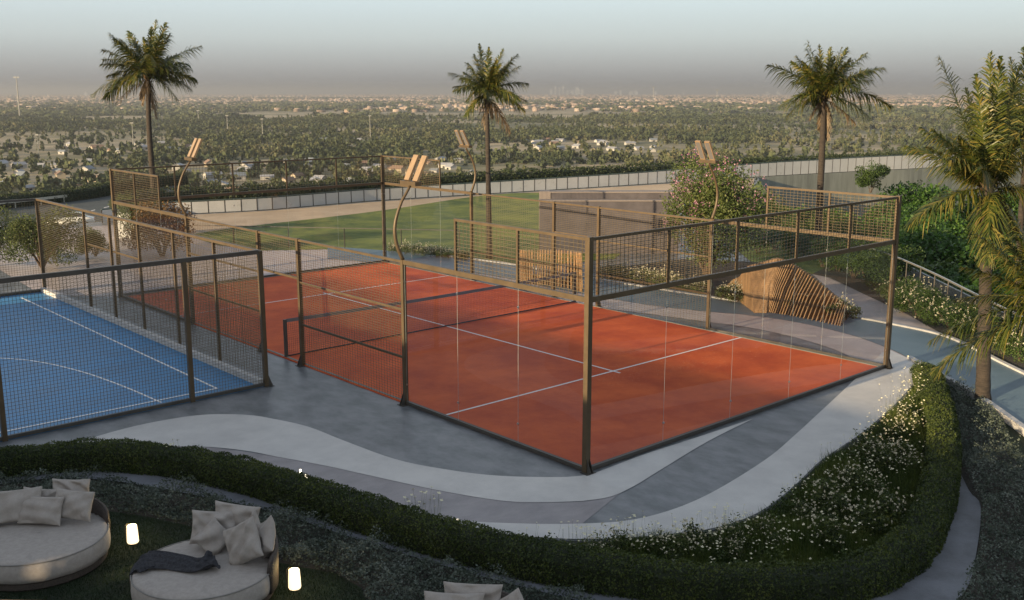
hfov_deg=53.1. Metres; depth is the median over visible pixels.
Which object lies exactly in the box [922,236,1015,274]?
broadleaf tree
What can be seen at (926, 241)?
broadleaf tree
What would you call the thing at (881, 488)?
flowering clump
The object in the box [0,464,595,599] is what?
ground cover
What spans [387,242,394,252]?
flowering shrub
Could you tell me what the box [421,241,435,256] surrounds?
flowering shrub
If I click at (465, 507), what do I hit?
mauve paving
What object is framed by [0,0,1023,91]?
sky
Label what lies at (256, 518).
cushion
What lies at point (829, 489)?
flowering clump
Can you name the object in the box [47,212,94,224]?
parked car
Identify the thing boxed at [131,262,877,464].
court surface
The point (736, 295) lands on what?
flowering shrub
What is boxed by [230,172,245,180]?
valley house
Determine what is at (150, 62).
palm tree
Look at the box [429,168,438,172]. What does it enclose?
valley house
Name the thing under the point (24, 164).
valley house
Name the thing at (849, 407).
pale path
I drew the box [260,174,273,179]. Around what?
valley house
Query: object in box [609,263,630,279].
flowering shrub
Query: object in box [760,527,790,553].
flowering clump
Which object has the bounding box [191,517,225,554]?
cushion
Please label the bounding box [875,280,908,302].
flowering shrub
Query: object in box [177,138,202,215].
court floodlight
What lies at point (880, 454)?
flowering clump
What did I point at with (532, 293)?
foundation kerb
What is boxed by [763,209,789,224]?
shrub
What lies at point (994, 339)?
flowering shrub
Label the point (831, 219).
shrub
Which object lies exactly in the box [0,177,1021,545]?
paving
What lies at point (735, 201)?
flowering bush
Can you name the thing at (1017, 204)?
broadleaf tree
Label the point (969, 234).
broadleaf tree
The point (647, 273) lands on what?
flowering shrub
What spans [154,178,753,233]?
sandy strip
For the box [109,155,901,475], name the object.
padel cage
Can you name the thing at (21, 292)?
court kerb
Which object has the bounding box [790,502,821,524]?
flowering clump
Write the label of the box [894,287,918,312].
flowering shrub
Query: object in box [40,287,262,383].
court kerb
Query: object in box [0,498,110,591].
round daybed
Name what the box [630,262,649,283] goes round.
flowering shrub
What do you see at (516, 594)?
cushion
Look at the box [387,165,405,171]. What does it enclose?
valley house
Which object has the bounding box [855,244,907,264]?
shrub
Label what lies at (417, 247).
flowering shrub
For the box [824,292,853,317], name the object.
flowering shrub
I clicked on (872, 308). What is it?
paving
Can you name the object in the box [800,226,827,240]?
shrub
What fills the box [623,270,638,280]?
flowering shrub
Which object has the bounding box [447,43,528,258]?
palm tree
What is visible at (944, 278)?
railing
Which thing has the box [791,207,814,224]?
shrub
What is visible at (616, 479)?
pale path
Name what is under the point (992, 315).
flowering shrub
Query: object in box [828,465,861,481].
flowering clump
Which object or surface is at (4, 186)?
conifer tree
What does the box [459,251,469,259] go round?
flowering shrub
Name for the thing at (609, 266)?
flowering shrub
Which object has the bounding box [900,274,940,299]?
flowering shrub
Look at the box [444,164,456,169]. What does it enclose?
valley house
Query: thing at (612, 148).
valley house
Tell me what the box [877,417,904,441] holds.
flowering clump
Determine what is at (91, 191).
roadside hedge
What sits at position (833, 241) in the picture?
shrub
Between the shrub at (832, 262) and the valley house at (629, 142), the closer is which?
the shrub at (832, 262)
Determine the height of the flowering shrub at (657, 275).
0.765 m
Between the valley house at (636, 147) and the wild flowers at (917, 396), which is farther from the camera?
the valley house at (636, 147)
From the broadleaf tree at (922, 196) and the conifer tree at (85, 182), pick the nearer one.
the broadleaf tree at (922, 196)
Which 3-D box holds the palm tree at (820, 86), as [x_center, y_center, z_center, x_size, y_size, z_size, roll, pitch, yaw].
[12.269,-6.032,40.536,4.632,8.365,4.153,-10,15,-41]
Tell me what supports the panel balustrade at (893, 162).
on the retaining wall at (842, 181)
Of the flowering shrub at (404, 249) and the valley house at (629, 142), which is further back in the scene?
the valley house at (629, 142)
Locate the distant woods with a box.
[0,96,1023,121]
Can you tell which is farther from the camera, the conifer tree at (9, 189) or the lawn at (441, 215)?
the conifer tree at (9, 189)
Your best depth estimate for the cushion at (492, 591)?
11.68 m
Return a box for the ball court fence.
[0,198,274,441]
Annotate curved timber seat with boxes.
[519,249,582,291]
[727,258,850,325]
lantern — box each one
[125,524,138,544]
[286,567,300,590]
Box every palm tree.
[90,19,202,191]
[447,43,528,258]
[764,40,895,247]
[899,50,1023,404]
[927,203,1023,384]
[992,47,1023,312]
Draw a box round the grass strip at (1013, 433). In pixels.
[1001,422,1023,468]
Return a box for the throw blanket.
[129,550,220,582]
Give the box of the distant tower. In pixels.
[575,88,579,94]
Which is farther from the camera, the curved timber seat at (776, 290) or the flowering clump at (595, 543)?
the curved timber seat at (776, 290)
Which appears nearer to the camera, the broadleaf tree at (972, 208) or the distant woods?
the broadleaf tree at (972, 208)
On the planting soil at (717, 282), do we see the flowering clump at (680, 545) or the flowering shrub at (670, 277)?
the flowering shrub at (670, 277)
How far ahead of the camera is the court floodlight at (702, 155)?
26.62 m
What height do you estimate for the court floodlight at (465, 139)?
2.079 m
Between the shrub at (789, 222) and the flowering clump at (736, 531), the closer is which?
the flowering clump at (736, 531)
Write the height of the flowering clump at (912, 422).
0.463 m
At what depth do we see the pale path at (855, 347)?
28.08 m
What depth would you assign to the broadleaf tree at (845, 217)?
54.60 m
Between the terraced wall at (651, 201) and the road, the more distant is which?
the road
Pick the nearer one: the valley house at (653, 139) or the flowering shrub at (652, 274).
the flowering shrub at (652, 274)
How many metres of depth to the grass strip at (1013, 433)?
19.19 m
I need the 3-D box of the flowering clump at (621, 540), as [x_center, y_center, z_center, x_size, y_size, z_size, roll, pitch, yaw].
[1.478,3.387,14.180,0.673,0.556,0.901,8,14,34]
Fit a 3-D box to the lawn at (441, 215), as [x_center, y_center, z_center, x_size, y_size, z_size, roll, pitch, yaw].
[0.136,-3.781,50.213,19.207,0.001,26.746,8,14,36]
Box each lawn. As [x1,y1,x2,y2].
[0,511,365,599]
[194,193,617,265]
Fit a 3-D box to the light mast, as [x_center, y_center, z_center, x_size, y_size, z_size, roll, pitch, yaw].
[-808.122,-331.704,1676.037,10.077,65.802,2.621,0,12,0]
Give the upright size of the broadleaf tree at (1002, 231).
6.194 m
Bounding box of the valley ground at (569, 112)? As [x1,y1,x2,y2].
[0,92,984,192]
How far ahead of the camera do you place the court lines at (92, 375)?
23.15 m
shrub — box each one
[0,204,83,267]
[0,205,19,262]
[73,224,113,256]
[111,194,165,237]
[118,195,196,256]
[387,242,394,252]
[399,239,409,253]
[403,243,416,254]
[411,241,423,254]
[416,244,431,255]
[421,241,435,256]
[428,242,442,255]
[436,246,448,257]
[443,247,450,257]
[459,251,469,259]
[600,256,614,277]
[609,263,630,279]
[614,262,633,280]
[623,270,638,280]
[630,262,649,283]
[638,267,654,281]
[643,264,662,283]
[652,268,665,283]
[656,271,682,288]
[676,284,689,291]
[686,281,712,292]
[686,283,699,292]
[714,284,732,298]
[716,281,737,300]
[724,279,743,301]
[741,229,779,253]
[746,190,764,203]
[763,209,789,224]
[763,218,795,249]
[770,203,795,221]
[772,216,803,233]
[774,230,801,252]
[781,231,819,256]
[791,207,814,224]
[800,218,823,235]
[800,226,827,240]
[806,237,842,266]
[808,207,843,230]
[809,236,853,270]
[816,232,856,246]
[824,222,848,232]
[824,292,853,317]
[826,236,859,263]
[834,222,875,242]
[834,248,874,277]
[834,295,862,319]
[840,248,897,284]
[849,252,903,291]
[851,235,886,253]
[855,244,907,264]
[873,243,926,283]
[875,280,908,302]
[886,283,950,317]
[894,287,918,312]
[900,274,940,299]
[909,296,949,325]
[909,359,930,372]
[914,295,976,332]
[916,283,957,308]
[940,307,977,338]
[951,315,1019,339]
[968,303,1010,329]
[991,323,1023,355]
[993,332,1023,363]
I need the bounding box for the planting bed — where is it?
[0,390,1023,599]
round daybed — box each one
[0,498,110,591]
[130,536,278,599]
[501,591,509,597]
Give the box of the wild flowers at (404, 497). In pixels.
[403,486,442,514]
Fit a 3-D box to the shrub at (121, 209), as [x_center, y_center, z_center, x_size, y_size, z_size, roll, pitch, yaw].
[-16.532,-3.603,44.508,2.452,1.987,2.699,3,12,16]
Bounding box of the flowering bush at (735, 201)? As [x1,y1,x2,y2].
[658,147,788,274]
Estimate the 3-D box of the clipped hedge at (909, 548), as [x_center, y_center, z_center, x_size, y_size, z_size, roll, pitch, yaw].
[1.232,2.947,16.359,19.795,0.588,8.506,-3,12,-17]
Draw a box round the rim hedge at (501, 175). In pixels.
[108,149,960,213]
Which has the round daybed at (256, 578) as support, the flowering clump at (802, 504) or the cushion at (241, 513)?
the cushion at (241, 513)
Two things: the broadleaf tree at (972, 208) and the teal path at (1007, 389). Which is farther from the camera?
the broadleaf tree at (972, 208)
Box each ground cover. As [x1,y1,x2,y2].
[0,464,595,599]
[944,369,1023,599]
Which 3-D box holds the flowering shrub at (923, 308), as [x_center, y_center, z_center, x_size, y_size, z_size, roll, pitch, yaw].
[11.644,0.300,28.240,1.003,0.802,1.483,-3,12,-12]
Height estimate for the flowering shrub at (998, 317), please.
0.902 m
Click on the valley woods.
(434, 135)
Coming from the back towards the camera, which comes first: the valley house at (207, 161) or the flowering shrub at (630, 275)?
the valley house at (207, 161)
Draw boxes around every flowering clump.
[574,536,614,550]
[591,519,642,553]
[639,532,664,554]
[653,524,701,559]
[665,517,722,552]
[710,517,752,550]
[713,534,755,563]
[750,514,786,535]
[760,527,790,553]
[789,496,819,518]
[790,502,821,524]
[799,471,855,505]
[801,508,855,550]
[811,485,859,520]
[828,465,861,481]
[831,495,892,534]
[836,461,880,496]
[848,432,899,457]
[859,440,908,473]
[866,480,892,496]
[868,487,911,520]
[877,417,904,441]
[884,437,915,460]
[888,405,917,422]
[889,449,922,476]
[897,413,926,436]
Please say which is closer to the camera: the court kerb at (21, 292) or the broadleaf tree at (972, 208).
the court kerb at (21, 292)
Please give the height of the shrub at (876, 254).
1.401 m
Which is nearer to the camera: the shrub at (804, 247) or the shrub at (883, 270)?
the shrub at (883, 270)
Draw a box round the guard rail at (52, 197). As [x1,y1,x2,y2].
[0,194,68,207]
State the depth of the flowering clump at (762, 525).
14.89 m
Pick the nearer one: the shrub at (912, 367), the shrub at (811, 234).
the shrub at (912, 367)
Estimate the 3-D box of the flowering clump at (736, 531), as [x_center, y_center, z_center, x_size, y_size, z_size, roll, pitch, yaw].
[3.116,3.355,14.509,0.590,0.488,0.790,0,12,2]
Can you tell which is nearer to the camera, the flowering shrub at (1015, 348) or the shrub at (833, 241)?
the flowering shrub at (1015, 348)
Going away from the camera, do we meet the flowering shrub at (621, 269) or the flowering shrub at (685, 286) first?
the flowering shrub at (685, 286)
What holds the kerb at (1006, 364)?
on the paving at (348, 411)
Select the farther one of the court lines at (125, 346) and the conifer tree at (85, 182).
the conifer tree at (85, 182)
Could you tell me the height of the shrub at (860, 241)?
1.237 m
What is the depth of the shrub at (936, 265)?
42.16 m
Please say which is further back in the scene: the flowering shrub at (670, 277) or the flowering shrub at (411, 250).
the flowering shrub at (411, 250)
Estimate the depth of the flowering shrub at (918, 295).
29.04 m
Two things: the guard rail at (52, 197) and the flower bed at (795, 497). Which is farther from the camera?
the guard rail at (52, 197)
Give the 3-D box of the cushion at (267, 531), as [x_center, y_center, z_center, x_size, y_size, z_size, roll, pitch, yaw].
[-3.227,3.113,13.384,0.230,0.479,0.479,7,-31,-29]
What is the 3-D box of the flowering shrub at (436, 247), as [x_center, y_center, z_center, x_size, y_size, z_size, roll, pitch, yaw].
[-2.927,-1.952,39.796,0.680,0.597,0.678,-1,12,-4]
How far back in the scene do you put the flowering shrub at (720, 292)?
31.69 m
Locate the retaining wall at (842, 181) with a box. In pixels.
[274,162,1021,226]
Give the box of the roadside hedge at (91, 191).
[0,173,188,208]
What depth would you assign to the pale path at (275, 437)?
18.29 m
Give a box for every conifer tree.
[2,182,6,190]
[6,181,12,193]
[82,177,87,185]
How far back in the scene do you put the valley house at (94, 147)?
748.71 m
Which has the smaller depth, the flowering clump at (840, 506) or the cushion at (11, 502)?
the cushion at (11, 502)
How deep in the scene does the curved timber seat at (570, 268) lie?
34.07 m
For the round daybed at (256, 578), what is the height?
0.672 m
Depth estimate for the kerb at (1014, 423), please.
20.51 m
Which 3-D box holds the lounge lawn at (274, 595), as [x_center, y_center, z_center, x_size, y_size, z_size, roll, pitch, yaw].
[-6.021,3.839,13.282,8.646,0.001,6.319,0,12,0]
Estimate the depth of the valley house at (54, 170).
537.62 m
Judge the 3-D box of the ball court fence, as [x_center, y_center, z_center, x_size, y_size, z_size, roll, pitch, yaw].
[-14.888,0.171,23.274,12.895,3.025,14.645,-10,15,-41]
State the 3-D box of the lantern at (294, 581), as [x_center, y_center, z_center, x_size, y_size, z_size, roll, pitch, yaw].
[-2.855,3.659,13.443,0.164,0.324,0.164,-10,15,-41]
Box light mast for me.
[13,77,20,115]
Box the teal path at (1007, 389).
[328,247,1023,423]
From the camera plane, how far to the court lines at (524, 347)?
24.93 m
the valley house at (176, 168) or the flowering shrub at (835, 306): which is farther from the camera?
the valley house at (176, 168)
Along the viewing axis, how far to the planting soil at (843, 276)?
33.17 m
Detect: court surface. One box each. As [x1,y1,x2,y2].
[0,292,263,441]
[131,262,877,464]
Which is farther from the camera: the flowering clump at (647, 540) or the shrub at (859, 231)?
the shrub at (859, 231)
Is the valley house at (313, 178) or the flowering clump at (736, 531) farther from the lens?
the valley house at (313, 178)
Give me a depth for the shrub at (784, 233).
41.69 m
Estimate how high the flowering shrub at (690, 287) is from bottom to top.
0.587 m
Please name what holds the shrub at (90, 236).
on the pink paving at (38, 281)
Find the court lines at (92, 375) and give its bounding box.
[3,358,160,402]
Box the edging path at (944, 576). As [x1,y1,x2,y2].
[0,471,980,599]
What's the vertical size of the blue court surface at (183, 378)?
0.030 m
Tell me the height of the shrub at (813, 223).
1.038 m
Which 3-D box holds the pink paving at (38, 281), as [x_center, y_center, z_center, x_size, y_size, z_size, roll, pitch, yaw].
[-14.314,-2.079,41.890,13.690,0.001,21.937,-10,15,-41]
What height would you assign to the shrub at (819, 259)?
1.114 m
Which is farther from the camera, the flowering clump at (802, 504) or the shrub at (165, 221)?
the shrub at (165, 221)
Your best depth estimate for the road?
122.23 m
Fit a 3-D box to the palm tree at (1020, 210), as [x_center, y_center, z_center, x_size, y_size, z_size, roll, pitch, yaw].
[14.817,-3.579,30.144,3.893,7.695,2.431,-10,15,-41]
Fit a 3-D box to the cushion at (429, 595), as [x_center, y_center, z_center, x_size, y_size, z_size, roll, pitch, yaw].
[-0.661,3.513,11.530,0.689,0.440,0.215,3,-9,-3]
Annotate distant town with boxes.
[0,94,1023,111]
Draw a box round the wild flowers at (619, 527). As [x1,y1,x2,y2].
[575,502,758,546]
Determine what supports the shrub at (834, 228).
on the grass bank
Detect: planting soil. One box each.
[595,259,810,295]
[813,264,1023,369]
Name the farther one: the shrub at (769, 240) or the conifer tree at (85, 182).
the conifer tree at (85, 182)
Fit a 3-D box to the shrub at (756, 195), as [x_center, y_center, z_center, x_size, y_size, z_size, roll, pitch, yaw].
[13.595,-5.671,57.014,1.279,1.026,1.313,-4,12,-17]
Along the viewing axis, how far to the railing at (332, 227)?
41.94 m
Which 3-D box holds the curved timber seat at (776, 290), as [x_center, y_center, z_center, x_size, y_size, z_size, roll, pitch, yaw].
[7.838,-0.489,30.295,2.108,1.507,5.132,-10,15,-41]
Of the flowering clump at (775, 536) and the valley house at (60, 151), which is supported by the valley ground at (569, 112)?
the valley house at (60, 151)
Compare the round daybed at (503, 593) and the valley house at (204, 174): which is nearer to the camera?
the round daybed at (503, 593)
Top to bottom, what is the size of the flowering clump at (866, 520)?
0.579 m
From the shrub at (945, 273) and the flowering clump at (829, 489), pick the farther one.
the shrub at (945, 273)
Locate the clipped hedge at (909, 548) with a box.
[0,362,962,599]
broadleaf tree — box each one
[791,203,861,227]
[857,213,969,246]
[860,202,931,228]
[873,227,969,268]
[877,179,959,215]
[902,207,969,240]
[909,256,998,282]
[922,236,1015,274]
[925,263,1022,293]
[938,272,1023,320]
[947,192,1018,234]
[956,226,1001,241]
[963,193,1018,234]
[963,205,1017,243]
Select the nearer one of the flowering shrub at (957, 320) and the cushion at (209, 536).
the cushion at (209, 536)
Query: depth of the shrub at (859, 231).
40.68 m
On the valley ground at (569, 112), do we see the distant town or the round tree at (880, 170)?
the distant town
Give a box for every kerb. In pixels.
[0,289,40,296]
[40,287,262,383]
[126,262,878,399]
[442,255,1023,374]
[907,356,1023,435]
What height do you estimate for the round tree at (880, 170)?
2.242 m
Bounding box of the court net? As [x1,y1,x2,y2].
[283,272,576,356]
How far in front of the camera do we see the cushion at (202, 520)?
13.68 m
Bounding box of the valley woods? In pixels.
[0,112,1004,192]
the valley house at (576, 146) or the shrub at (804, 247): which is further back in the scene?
the valley house at (576, 146)
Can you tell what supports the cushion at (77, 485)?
on the round daybed at (36, 556)
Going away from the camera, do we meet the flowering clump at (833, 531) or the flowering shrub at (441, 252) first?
the flowering clump at (833, 531)
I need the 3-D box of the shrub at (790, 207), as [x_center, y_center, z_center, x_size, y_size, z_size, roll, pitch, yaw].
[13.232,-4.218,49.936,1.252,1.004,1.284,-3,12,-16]
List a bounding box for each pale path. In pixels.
[89,414,585,501]
[461,350,915,538]
[469,272,906,360]
[580,419,750,500]
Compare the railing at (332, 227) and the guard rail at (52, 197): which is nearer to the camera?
the railing at (332, 227)
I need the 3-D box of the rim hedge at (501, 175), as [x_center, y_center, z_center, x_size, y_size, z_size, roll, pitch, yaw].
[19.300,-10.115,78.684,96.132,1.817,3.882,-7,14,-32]
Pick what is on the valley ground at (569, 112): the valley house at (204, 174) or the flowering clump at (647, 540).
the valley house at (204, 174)
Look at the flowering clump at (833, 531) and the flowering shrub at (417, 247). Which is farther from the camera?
the flowering shrub at (417, 247)
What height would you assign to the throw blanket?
0.317 m
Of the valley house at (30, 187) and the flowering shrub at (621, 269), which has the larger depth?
the valley house at (30, 187)
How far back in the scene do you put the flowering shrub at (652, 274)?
33.85 m
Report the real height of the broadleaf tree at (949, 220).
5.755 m
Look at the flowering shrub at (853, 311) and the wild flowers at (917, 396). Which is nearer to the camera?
the wild flowers at (917, 396)
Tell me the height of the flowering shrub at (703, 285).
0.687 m
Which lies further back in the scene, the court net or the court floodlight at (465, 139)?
the court floodlight at (465, 139)
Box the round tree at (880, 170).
[854,160,891,192]
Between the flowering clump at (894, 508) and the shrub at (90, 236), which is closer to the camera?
the flowering clump at (894, 508)
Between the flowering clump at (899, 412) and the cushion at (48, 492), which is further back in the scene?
the flowering clump at (899, 412)
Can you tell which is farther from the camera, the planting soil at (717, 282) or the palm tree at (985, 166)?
the planting soil at (717, 282)
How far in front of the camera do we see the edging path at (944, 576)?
14.53 m
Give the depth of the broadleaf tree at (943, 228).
51.71 m
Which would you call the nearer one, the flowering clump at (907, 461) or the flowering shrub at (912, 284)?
the flowering clump at (907, 461)
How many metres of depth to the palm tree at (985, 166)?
21.21 m
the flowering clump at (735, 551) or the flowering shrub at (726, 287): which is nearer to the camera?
the flowering clump at (735, 551)
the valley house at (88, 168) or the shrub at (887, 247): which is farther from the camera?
the valley house at (88, 168)
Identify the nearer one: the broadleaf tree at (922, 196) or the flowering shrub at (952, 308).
the flowering shrub at (952, 308)
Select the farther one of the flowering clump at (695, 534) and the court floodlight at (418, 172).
the court floodlight at (418, 172)
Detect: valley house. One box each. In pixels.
[10,162,27,168]
[25,184,34,190]
[52,168,63,173]
[54,170,65,177]
[57,150,66,153]
[79,165,95,172]
[90,145,103,149]
[172,163,184,169]
[201,172,222,178]
[203,159,211,166]
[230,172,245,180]
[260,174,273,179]
[282,176,296,182]
[290,172,303,178]
[310,176,320,182]
[313,175,326,179]
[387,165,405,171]
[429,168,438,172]
[438,162,455,167]
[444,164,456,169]
[533,145,542,149]
[572,144,580,148]
[606,146,620,150]
[624,141,635,144]
[633,146,643,149]
[649,138,657,141]
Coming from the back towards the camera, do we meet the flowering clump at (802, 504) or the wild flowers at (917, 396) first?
the wild flowers at (917, 396)
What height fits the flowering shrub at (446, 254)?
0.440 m
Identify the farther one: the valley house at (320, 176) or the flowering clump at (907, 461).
the valley house at (320, 176)
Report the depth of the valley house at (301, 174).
505.84 m
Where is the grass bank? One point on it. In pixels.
(809, 266)
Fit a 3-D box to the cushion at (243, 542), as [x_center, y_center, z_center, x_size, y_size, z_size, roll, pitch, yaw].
[-3.484,3.142,13.241,0.536,0.536,0.289,-28,-21,19]
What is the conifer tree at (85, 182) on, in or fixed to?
on the valley ground at (569, 112)
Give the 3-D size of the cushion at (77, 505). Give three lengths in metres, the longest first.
0.613 x 0.421 x 0.204 m
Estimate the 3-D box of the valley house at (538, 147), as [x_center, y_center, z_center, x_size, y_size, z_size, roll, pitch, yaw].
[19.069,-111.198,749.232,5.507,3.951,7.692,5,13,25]
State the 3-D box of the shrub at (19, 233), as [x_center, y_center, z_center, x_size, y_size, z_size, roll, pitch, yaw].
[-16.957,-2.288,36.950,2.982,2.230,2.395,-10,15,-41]
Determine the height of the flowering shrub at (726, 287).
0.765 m
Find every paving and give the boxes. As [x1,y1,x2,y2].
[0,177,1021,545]
[0,225,361,296]
[177,446,619,523]
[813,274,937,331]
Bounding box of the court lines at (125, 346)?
[0,298,217,432]
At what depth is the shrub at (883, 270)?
32.71 m
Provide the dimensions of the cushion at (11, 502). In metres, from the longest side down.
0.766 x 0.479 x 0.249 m
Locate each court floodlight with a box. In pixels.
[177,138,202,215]
[393,155,427,259]
[454,130,475,191]
[695,140,718,218]
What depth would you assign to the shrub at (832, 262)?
36.59 m
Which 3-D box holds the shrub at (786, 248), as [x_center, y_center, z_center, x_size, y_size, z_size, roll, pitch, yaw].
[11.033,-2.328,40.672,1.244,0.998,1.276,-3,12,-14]
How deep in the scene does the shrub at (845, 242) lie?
37.95 m
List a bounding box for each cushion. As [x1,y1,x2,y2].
[0,486,41,523]
[17,496,64,525]
[23,487,55,496]
[52,478,89,491]
[55,488,94,521]
[189,510,235,543]
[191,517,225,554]
[215,500,260,525]
[223,516,263,564]
[244,508,260,530]
[258,515,275,557]
[424,591,484,599]
[443,581,502,599]
[499,588,523,599]
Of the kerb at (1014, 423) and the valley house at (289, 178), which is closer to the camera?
the kerb at (1014, 423)
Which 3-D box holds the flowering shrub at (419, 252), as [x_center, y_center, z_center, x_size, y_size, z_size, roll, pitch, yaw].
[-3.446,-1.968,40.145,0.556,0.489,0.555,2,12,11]
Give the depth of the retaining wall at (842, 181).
82.03 m
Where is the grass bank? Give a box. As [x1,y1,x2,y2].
[730,181,830,273]
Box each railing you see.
[191,225,458,250]
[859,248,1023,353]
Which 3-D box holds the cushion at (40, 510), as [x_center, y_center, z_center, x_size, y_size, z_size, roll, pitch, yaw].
[-6.617,2.950,14.374,0.632,0.402,0.209,2,-14,4]
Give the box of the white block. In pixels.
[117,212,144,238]
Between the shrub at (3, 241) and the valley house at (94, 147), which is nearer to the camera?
the shrub at (3, 241)
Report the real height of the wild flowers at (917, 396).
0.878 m
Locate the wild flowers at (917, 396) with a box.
[878,355,927,423]
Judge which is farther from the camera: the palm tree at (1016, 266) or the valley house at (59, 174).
the valley house at (59, 174)
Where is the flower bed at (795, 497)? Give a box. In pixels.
[519,376,924,566]
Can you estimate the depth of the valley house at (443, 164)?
571.60 m
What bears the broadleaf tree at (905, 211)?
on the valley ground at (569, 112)
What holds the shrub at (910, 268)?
on the planting soil at (843, 276)
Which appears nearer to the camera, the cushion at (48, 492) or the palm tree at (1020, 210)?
the cushion at (48, 492)
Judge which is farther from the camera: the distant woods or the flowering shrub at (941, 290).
the distant woods
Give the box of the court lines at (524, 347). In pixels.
[180,276,740,414]
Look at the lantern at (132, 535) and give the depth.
14.75 m
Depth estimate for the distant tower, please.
11230.14 m
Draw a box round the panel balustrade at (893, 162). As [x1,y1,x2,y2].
[101,149,1019,222]
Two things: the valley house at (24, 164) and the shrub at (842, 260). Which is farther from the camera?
the valley house at (24, 164)
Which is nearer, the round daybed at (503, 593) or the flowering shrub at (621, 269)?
the round daybed at (503, 593)
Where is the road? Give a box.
[0,185,173,227]
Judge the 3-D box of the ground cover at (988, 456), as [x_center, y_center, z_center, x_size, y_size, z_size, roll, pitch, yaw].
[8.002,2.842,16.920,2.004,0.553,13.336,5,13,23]
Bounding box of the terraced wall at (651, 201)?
[539,190,679,253]
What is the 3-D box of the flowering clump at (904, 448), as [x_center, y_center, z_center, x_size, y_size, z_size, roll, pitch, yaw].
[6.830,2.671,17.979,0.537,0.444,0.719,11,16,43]
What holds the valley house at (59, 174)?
on the valley ground at (569, 112)

